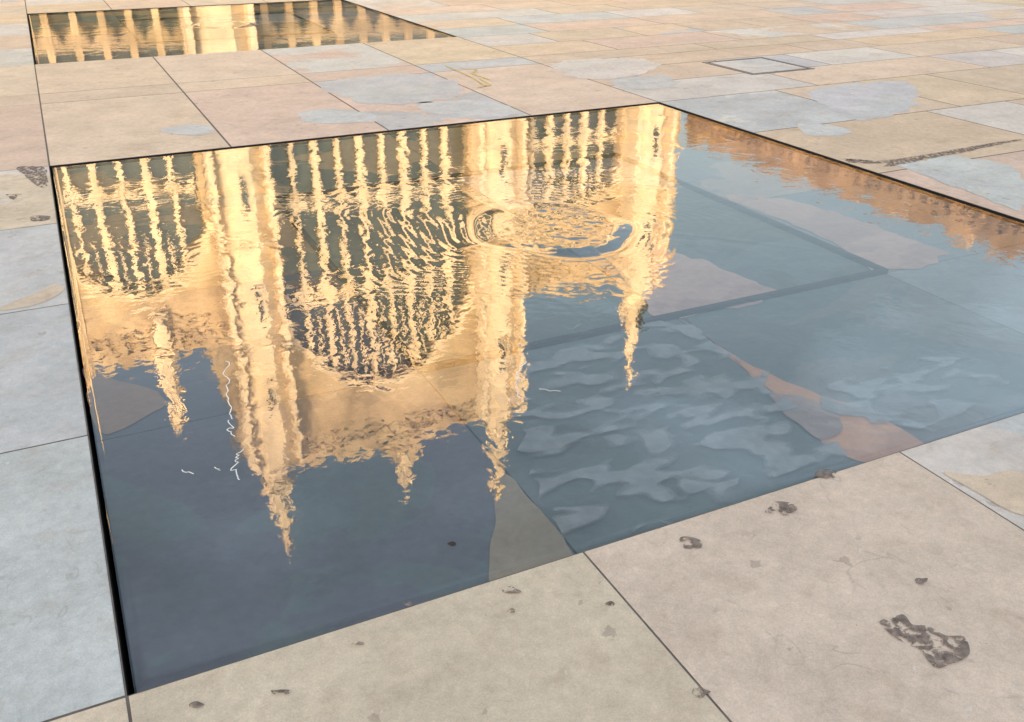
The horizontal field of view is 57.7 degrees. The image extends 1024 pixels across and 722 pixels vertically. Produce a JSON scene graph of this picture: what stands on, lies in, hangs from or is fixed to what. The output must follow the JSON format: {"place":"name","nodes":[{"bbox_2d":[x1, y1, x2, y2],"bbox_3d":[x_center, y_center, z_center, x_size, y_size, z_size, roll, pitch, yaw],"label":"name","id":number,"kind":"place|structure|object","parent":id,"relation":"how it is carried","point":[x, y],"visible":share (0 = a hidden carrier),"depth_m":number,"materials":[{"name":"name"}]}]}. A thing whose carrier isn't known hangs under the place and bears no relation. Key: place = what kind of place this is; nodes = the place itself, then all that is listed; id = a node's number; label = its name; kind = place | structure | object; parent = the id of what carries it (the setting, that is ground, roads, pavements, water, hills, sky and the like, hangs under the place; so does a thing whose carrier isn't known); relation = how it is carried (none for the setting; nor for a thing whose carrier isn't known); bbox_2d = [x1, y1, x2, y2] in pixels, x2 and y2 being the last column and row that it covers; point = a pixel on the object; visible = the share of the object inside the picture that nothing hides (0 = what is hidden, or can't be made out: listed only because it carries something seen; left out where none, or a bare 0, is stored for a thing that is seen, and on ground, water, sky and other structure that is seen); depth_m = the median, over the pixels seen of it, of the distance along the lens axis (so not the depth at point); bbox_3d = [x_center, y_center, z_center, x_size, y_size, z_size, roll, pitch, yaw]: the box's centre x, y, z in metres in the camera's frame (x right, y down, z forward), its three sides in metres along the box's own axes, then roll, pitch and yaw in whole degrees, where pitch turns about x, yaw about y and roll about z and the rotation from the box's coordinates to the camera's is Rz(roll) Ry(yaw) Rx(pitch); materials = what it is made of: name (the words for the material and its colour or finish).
{"place":"outdoors","nodes":[
{"label":"outdoors","id":0,"kind":"place"},
{"bbox_2d":[0,0,1023,721],"bbox_3d":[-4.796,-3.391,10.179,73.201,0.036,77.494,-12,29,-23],"label":"pavement","id":1,"kind":"structure","parent":0,"point":[888,588],"depth_m":2.66,"materials":[{"name":"stone"}]},
{"bbox_2d":[27,0,456,64],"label":"reflecting pool","id":2,"kind":"structure","parent":1,"relation":"in","point":[65,37],"depth_m":11.90,"materials":[{"name":"liquid"}]},
{"bbox_2d":[49,102,1023,695],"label":"reflecting pool","id":3,"kind":"structure","parent":1,"relation":"in","point":[333,382],"depth_m":3.62,"materials":[{"name":"liquid"}]},
{"bbox_2d":[702,57,814,74],"bbox_3d":[2.443,-2.940,9.253,0.761,0.006,0.798,-12,29,-23],"label":"inspection cover","id":4,"kind":"object","parent":1,"relation":"on","point":[757,65],"visible":1,"depth_m":9.24,"materials":[{"name":"stone"}]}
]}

